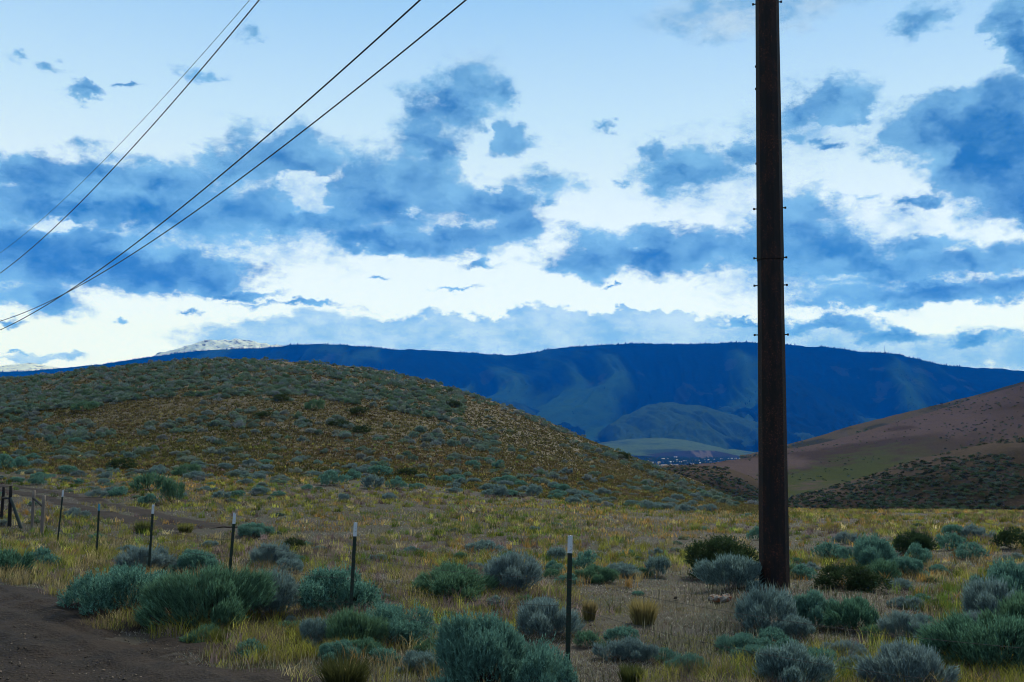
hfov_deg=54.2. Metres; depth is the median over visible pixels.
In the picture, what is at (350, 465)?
sagebrush
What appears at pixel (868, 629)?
sagebrush
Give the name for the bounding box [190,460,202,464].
sagebrush
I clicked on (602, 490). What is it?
sagebrush
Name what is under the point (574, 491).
sagebrush
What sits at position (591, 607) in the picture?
grass tussock
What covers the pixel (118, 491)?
sagebrush
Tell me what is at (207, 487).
sagebrush
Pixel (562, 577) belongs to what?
sagebrush
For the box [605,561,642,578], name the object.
sagebrush
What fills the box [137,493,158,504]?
sagebrush
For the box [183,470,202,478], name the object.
sagebrush
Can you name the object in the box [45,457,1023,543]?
meadow grass
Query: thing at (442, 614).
sagebrush
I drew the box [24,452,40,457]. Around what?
sagebrush
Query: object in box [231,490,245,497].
sagebrush
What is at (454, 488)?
sagebrush
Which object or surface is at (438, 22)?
power line
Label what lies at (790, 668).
sagebrush
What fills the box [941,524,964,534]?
sagebrush
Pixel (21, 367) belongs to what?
snowy ridge
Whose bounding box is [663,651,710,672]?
sagebrush
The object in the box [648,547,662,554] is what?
sagebrush
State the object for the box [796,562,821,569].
sagebrush
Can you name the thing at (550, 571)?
sagebrush
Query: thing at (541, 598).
sagebrush
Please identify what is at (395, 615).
sagebrush
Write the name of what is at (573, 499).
sagebrush
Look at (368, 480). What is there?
sagebrush
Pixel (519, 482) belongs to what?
sagebrush
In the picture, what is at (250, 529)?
sagebrush
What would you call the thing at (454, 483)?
sagebrush
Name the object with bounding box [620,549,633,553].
sagebrush
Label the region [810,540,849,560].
sagebrush
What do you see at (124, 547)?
sagebrush
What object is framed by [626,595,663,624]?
grass tussock
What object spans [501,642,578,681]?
sagebrush
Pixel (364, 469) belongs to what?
sagebrush
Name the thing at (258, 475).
sagebrush
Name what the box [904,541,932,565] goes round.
sagebrush
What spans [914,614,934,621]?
sagebrush
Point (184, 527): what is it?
grass tussock
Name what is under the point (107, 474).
sagebrush
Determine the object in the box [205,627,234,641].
grass tussock
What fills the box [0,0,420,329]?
power line
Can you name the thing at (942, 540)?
sagebrush
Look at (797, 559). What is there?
sagebrush
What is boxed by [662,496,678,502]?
sagebrush
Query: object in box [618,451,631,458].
dark shrub
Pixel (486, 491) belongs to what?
sagebrush
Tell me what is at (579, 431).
foothill
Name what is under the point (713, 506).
sagebrush
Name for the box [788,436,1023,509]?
slope
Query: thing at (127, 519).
dirt track
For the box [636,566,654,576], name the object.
sagebrush
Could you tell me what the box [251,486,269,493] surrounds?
sagebrush
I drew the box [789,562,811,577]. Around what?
sagebrush
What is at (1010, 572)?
sagebrush
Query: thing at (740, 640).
sagebrush
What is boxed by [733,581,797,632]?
sagebrush
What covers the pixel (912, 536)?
dark shrub
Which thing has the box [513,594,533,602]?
sagebrush
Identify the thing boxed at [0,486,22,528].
wooden fence brace
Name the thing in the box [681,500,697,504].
sagebrush
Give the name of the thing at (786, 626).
sagebrush
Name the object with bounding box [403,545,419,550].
sagebrush
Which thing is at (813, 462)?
slope
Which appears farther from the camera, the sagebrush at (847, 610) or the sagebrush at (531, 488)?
the sagebrush at (531, 488)
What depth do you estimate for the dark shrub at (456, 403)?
149.93 m
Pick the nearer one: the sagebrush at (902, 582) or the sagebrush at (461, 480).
the sagebrush at (902, 582)
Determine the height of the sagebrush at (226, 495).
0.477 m
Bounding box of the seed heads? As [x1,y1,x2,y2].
[4,511,1023,681]
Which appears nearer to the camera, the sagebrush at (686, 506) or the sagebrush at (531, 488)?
the sagebrush at (686, 506)
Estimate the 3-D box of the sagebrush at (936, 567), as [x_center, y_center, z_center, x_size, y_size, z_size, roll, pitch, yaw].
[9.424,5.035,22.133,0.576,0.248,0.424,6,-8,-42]
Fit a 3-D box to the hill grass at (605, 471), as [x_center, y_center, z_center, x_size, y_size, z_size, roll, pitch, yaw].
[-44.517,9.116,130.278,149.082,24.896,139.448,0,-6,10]
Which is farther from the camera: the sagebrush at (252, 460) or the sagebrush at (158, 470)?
the sagebrush at (252, 460)
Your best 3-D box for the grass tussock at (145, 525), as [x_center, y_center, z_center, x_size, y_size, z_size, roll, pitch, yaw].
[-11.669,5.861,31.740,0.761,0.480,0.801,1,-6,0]
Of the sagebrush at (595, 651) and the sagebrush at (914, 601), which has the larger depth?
the sagebrush at (914, 601)
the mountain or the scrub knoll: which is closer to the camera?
the scrub knoll
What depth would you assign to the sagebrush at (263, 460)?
75.24 m
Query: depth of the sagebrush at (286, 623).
13.00 m
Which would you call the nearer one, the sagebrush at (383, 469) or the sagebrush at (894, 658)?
the sagebrush at (894, 658)
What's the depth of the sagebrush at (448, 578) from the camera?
16.17 m
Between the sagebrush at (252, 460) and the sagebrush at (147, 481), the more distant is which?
the sagebrush at (252, 460)
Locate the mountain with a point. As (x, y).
(706, 375)
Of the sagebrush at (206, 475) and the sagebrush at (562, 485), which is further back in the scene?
the sagebrush at (562, 485)
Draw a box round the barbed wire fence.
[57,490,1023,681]
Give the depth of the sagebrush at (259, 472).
62.55 m
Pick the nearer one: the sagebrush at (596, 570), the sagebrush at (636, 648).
the sagebrush at (636, 648)
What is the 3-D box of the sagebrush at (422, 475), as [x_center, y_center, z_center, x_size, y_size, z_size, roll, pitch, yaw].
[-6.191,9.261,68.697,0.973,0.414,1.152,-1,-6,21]
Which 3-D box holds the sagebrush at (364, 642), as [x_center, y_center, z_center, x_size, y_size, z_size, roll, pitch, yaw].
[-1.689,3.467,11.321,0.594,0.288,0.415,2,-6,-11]
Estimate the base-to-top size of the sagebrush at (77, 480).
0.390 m
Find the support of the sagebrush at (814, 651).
on the ground at (582, 649)
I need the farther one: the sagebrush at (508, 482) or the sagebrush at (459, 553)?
the sagebrush at (508, 482)
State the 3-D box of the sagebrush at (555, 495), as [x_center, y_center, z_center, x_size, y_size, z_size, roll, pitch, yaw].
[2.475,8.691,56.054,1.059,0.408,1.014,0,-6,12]
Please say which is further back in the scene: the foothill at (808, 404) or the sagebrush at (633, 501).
the foothill at (808, 404)
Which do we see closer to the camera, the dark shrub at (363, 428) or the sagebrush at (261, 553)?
the sagebrush at (261, 553)
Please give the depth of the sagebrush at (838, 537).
32.55 m
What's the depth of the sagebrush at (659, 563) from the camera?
20.80 m
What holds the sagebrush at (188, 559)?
on the ground at (582, 649)
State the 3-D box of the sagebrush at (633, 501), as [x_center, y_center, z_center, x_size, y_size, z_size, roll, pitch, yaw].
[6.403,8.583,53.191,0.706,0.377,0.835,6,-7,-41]
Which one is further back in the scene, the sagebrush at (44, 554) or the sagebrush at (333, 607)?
the sagebrush at (44, 554)
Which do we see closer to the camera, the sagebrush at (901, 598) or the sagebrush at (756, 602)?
the sagebrush at (756, 602)
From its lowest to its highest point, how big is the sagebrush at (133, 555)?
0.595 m
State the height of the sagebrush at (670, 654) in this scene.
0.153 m
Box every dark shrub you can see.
[104,457,138,468]
[251,411,272,416]
[272,393,291,400]
[281,537,306,549]
[328,419,354,426]
[343,406,368,413]
[349,424,374,433]
[394,467,418,474]
[446,399,462,407]
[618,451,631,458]
[683,531,758,581]
[812,561,893,592]
[891,528,939,554]
[987,525,1023,549]
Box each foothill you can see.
[490,400,584,435]
[594,402,814,455]
[719,375,875,446]
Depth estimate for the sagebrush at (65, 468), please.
60.26 m
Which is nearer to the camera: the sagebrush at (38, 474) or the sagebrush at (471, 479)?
the sagebrush at (38, 474)
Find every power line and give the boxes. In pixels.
[0,0,249,252]
[0,0,259,272]
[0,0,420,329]
[1,0,466,320]
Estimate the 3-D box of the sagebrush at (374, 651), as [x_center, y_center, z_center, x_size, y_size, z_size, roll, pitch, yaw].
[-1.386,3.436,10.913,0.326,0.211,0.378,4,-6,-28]
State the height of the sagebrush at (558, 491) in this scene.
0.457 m
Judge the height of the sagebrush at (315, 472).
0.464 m
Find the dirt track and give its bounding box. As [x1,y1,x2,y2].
[0,485,236,529]
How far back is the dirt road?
11.37 m
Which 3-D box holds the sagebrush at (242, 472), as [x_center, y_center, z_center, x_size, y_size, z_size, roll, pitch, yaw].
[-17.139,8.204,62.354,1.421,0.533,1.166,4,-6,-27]
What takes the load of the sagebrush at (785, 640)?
on the ground at (582, 649)
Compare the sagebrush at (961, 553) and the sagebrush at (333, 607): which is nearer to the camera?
the sagebrush at (333, 607)
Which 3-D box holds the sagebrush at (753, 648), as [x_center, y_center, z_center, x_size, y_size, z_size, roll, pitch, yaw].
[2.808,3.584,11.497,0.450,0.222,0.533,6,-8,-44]
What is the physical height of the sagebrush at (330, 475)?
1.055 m
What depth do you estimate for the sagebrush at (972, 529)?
35.02 m
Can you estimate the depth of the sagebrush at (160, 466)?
64.37 m
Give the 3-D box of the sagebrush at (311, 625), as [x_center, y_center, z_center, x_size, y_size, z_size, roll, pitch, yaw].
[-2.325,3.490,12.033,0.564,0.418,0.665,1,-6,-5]
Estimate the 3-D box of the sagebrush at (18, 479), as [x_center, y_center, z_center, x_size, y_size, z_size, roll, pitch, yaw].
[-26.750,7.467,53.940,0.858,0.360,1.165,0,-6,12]
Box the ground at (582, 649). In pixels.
[0,359,1023,681]
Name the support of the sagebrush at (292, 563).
on the ground at (582, 649)
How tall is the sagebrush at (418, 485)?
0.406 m
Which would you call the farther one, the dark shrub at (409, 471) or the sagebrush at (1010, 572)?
the dark shrub at (409, 471)
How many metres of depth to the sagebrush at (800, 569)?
21.02 m
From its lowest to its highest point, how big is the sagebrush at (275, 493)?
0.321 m
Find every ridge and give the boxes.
[0,363,57,371]
[740,382,1023,458]
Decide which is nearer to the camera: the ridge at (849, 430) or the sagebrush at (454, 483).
the sagebrush at (454, 483)
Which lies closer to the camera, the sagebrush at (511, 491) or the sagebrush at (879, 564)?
the sagebrush at (879, 564)
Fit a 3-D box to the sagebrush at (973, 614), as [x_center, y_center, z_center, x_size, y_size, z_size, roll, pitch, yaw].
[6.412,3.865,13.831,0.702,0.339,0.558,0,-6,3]
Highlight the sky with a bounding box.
[0,0,1023,370]
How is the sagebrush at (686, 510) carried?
on the ground at (582, 649)
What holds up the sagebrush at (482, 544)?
on the ground at (582, 649)
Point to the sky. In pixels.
(525, 176)
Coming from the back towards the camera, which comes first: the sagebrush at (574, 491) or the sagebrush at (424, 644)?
the sagebrush at (574, 491)
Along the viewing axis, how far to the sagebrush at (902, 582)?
19.00 m
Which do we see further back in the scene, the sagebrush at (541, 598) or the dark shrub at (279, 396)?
the dark shrub at (279, 396)
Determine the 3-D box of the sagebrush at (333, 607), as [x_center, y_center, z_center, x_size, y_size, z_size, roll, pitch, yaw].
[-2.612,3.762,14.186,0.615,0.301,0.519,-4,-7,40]
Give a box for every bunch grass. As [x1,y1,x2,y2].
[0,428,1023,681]
[0,433,1023,681]
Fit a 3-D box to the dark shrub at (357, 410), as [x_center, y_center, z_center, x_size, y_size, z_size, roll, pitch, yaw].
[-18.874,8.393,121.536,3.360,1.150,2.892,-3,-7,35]
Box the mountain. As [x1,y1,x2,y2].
[0,342,1023,442]
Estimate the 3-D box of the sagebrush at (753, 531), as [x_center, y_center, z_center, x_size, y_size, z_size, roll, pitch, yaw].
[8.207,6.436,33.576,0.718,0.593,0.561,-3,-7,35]
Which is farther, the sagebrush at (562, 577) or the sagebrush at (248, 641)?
the sagebrush at (562, 577)
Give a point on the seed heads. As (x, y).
(634, 623)
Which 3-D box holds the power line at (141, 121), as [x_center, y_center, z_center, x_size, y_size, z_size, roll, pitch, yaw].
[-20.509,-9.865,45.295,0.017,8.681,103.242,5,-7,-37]
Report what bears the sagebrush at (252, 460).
on the ground at (582, 649)
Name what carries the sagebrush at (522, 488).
on the ground at (582, 649)
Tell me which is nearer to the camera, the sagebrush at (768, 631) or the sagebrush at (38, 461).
the sagebrush at (768, 631)
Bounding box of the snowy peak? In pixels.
[154,338,285,355]
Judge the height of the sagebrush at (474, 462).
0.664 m
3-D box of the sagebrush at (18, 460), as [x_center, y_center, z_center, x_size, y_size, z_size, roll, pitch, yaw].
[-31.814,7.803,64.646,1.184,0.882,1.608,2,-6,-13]
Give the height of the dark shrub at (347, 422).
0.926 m
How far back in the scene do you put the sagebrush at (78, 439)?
87.09 m
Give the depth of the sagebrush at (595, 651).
11.40 m
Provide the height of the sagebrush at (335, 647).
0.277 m
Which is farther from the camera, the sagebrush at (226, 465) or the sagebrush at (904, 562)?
the sagebrush at (226, 465)
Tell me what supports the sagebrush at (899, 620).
on the ground at (582, 649)
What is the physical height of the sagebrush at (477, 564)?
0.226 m
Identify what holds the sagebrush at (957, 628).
on the ground at (582, 649)
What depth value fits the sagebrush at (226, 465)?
69.03 m
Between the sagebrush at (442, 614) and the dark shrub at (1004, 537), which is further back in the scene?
the dark shrub at (1004, 537)
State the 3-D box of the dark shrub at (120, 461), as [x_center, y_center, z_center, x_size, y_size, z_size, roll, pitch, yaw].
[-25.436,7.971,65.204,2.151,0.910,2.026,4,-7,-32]
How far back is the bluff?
5272.19 m
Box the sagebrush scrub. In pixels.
[0,356,1023,622]
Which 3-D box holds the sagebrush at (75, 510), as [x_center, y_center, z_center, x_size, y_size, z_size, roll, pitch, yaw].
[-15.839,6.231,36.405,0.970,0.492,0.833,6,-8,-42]
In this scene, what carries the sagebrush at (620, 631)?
on the ground at (582, 649)
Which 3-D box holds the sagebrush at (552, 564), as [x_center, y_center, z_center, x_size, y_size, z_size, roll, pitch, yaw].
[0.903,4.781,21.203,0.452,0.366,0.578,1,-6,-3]
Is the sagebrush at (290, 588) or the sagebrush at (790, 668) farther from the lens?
the sagebrush at (290, 588)
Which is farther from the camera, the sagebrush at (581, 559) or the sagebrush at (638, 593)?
the sagebrush at (581, 559)
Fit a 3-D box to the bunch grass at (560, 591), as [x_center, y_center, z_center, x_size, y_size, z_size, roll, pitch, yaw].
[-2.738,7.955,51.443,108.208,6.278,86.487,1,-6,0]
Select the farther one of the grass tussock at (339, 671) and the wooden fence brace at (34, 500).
the wooden fence brace at (34, 500)
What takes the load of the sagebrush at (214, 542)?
on the ground at (582, 649)
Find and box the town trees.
[635,455,739,464]
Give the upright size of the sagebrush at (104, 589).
0.728 m
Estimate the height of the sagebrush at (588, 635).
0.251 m
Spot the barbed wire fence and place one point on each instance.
(569, 591)
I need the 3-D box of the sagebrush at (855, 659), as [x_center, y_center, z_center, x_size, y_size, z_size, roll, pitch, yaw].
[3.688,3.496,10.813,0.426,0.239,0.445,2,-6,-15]
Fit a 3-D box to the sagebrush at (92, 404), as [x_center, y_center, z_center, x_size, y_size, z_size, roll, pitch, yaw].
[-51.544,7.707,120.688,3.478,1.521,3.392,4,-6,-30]
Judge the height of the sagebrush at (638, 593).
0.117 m
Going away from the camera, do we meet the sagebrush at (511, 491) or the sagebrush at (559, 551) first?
the sagebrush at (559, 551)
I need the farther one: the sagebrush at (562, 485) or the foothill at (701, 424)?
the foothill at (701, 424)
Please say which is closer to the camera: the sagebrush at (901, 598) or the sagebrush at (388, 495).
the sagebrush at (901, 598)
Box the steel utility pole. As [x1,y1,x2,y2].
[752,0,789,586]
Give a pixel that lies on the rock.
(716, 598)
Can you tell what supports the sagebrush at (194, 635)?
on the ground at (582, 649)
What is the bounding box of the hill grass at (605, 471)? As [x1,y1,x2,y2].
[0,358,758,514]
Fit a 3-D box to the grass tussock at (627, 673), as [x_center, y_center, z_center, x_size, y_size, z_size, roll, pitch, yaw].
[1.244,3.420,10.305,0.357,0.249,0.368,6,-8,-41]
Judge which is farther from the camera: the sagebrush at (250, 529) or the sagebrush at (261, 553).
the sagebrush at (250, 529)
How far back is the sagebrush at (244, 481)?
55.84 m
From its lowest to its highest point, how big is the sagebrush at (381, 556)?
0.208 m
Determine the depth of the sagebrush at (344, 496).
46.58 m
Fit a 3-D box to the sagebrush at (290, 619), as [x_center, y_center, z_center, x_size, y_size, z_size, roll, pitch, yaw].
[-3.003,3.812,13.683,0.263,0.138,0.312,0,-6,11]
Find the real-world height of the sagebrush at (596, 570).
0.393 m
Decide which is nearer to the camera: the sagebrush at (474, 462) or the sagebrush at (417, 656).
the sagebrush at (417, 656)
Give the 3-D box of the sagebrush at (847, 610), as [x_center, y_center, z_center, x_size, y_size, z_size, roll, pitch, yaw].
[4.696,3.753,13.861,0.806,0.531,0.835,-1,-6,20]
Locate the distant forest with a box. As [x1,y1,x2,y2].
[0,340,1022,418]
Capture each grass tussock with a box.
[133,519,156,532]
[177,523,195,532]
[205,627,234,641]
[311,652,380,681]
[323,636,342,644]
[579,599,598,619]
[612,662,647,681]
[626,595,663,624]
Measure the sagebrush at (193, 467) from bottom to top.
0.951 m
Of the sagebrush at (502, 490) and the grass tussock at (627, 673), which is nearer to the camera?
the grass tussock at (627, 673)
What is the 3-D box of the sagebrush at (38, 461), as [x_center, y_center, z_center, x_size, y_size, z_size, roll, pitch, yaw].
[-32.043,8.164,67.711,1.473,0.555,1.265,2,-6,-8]
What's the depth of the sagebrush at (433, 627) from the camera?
12.90 m
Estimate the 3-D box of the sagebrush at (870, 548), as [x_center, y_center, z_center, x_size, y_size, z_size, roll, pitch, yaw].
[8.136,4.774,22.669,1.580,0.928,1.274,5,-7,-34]
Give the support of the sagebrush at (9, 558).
on the ground at (582, 649)
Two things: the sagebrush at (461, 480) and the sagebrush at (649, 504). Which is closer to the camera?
the sagebrush at (649, 504)
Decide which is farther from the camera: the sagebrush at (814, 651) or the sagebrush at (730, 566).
the sagebrush at (730, 566)
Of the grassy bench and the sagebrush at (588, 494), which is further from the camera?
the grassy bench
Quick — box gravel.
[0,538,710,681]
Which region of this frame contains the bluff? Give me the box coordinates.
[644,450,737,457]
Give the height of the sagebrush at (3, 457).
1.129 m
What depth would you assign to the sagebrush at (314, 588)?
14.29 m
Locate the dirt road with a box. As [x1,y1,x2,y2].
[0,585,320,681]
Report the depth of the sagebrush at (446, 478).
66.58 m
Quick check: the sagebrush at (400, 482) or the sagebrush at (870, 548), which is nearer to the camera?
the sagebrush at (870, 548)
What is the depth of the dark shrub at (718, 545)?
20.62 m
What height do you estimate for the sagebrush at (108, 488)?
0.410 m
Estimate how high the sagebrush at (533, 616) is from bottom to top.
0.573 m
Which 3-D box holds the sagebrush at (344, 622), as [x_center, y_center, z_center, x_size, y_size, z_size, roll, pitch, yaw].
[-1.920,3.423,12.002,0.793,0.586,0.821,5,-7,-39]
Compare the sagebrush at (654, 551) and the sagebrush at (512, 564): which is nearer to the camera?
the sagebrush at (512, 564)
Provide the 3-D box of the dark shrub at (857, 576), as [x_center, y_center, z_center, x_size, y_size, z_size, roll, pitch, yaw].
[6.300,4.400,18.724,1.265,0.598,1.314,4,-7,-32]
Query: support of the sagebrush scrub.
on the ground at (582, 649)
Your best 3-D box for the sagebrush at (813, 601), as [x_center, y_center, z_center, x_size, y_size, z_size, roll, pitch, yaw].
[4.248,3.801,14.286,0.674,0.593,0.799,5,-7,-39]
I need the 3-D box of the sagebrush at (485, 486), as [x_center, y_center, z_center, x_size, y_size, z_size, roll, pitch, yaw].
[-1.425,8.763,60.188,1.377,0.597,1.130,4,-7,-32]
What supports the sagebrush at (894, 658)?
on the ground at (582, 649)
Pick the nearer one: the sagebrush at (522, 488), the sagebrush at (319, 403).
the sagebrush at (522, 488)
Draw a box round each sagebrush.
[0,453,16,469]
[0,547,35,571]
[4,476,25,481]
[12,455,29,466]
[19,545,59,564]
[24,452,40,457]
[26,476,47,484]
[30,458,48,464]
[30,472,55,478]
[56,560,170,615]
[58,464,77,474]
[63,506,89,517]
[67,437,84,442]
[70,400,99,410]
[73,478,84,483]
[85,489,107,496]
[96,471,112,477]
[98,478,109,483]
[103,485,125,491]
[107,485,127,496]
[113,541,177,570]
[115,545,135,551]
[128,470,168,491]
[130,558,279,628]
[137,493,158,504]
[144,467,165,473]
[149,464,166,469]
[158,476,184,501]
[164,547,218,571]
[171,462,202,475]
[179,622,220,642]
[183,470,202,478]
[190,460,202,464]
[197,485,211,490]
[197,540,217,546]
[199,471,214,477]
[212,490,231,497]
[217,462,233,468]
[229,469,247,476]
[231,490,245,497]
[231,638,267,658]
[236,478,254,484]
[237,522,274,536]
[242,458,257,463]
[248,539,299,565]
[248,566,301,615]
[250,471,266,475]
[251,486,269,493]
[252,473,265,479]
[258,459,273,463]
[270,491,285,495]
[275,556,303,573]
[278,619,300,633]
[284,615,301,621]
[296,561,384,611]
[299,617,328,647]
[300,483,312,489]
[304,398,324,409]
[304,597,342,615]
[305,470,322,474]
[317,468,348,485]
[317,638,361,661]
[320,605,389,642]
[338,492,349,500]
[340,637,384,655]
[342,462,356,468]
[345,468,361,479]
[349,600,434,648]
[356,467,371,472]
[360,475,384,488]
[367,464,393,475]
[368,646,400,664]
[370,554,387,560]
[381,492,397,500]
[385,475,407,488]
[392,649,446,672]
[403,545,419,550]
[408,482,426,488]
[410,558,501,600]
[411,636,436,653]
[415,474,427,477]
[416,621,440,635]
[425,604,564,681]
[435,474,452,481]
[440,610,463,617]
[446,481,460,486]
[449,486,462,492]
[453,477,467,483]
[453,552,468,558]
[464,539,506,551]
[465,459,481,465]
[467,477,481,481]
[467,562,481,568]
[477,483,498,489]
[480,489,497,495]
[481,547,544,591]
[486,595,508,606]
[491,459,504,466]
[491,474,518,481]
[494,485,508,496]
[496,480,513,484]
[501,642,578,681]
[505,489,517,494]
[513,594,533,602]
[514,480,526,485]
[514,485,527,491]
[515,593,585,637]
[524,483,542,496]
[534,596,553,603]
[542,567,565,577]
[545,559,565,572]
[547,545,566,560]
[548,493,563,498]
[549,489,566,494]
[553,573,581,583]
[556,484,570,489]
[565,496,581,503]
[566,549,597,569]
[568,488,584,495]
[569,493,583,497]
[573,629,605,646]
[575,562,620,583]
[583,496,601,503]
[584,493,598,497]
[592,638,635,661]
[593,487,612,494]
[602,624,639,642]
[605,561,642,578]
[610,634,659,661]
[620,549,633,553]
[625,500,639,504]
[631,591,643,595]
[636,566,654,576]
[640,500,661,508]
[643,553,672,575]
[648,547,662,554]
[650,646,680,661]
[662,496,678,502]
[663,503,672,508]
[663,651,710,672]
[671,493,684,499]
[673,506,691,511]
[674,503,696,511]
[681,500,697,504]
[690,551,765,590]
[701,504,718,511]
[713,631,770,652]
[729,643,766,661]
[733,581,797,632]
[746,525,758,540]
[751,637,839,681]
[757,626,788,642]
[769,613,815,637]
[770,636,807,649]
[789,558,801,563]
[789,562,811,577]
[791,563,817,579]
[792,586,838,627]
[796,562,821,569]
[800,645,836,662]
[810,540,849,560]
[820,638,870,657]
[821,591,880,630]
[830,530,858,543]
[834,654,862,671]
[837,531,899,571]
[850,633,962,681]
[860,621,887,639]
[863,558,901,578]
[876,607,930,637]
[882,555,929,576]
[884,578,913,589]
[886,595,909,608]
[899,595,925,609]
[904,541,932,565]
[905,593,930,600]
[907,607,1023,674]
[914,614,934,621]
[928,563,950,572]
[935,532,967,550]
[938,653,955,666]
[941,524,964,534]
[949,541,989,558]
[958,522,994,537]
[958,608,993,626]
[960,573,1023,615]
[968,555,1023,592]
[976,581,1023,627]
[1002,551,1023,559]
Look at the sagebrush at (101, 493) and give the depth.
46.45 m
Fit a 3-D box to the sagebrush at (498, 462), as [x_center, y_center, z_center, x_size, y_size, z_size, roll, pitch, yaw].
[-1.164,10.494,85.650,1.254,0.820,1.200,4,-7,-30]
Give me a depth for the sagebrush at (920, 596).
17.48 m
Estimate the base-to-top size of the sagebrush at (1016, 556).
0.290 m
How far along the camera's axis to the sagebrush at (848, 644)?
11.63 m
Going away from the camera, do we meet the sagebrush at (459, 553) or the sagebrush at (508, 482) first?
the sagebrush at (459, 553)
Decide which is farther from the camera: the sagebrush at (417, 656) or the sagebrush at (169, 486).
the sagebrush at (169, 486)
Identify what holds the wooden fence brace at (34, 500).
on the ground at (582, 649)
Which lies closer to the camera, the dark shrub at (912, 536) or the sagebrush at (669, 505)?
the dark shrub at (912, 536)
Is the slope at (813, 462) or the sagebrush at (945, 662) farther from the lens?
the slope at (813, 462)
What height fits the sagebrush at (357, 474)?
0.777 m
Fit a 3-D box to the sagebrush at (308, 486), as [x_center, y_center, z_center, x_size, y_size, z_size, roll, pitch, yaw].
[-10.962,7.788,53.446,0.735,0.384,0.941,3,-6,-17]
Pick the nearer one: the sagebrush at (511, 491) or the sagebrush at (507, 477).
the sagebrush at (511, 491)
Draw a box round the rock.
[708,593,731,602]
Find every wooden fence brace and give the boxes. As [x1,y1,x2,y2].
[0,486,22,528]
[30,490,45,534]
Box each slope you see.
[692,384,1023,496]
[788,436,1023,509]
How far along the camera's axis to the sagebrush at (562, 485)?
65.94 m
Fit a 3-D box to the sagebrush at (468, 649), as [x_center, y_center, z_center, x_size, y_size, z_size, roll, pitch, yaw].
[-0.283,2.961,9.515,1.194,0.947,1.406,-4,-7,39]
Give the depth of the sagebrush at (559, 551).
24.71 m
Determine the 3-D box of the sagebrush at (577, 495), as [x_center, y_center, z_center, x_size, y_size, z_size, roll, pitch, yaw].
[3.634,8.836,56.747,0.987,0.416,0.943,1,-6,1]
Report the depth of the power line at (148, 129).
32.27 m
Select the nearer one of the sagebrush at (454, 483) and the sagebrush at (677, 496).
the sagebrush at (454, 483)
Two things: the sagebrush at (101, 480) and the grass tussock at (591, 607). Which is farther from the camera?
the sagebrush at (101, 480)
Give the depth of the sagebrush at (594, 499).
52.09 m
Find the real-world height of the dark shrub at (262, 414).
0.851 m
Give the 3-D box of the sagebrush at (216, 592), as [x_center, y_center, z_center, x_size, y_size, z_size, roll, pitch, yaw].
[-4.151,3.367,13.509,1.997,0.982,1.517,-1,-6,13]
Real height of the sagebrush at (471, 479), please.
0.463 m
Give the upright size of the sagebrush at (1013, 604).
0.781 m
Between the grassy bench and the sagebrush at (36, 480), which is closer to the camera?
the sagebrush at (36, 480)
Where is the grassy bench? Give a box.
[599,438,754,455]
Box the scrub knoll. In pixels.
[662,465,758,501]
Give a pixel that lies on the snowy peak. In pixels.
(206, 345)
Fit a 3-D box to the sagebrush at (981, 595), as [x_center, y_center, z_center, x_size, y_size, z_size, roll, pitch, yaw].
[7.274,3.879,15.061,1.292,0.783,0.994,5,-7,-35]
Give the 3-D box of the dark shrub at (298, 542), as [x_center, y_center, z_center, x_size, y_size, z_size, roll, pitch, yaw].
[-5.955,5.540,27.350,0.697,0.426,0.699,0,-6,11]
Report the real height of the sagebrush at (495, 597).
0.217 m

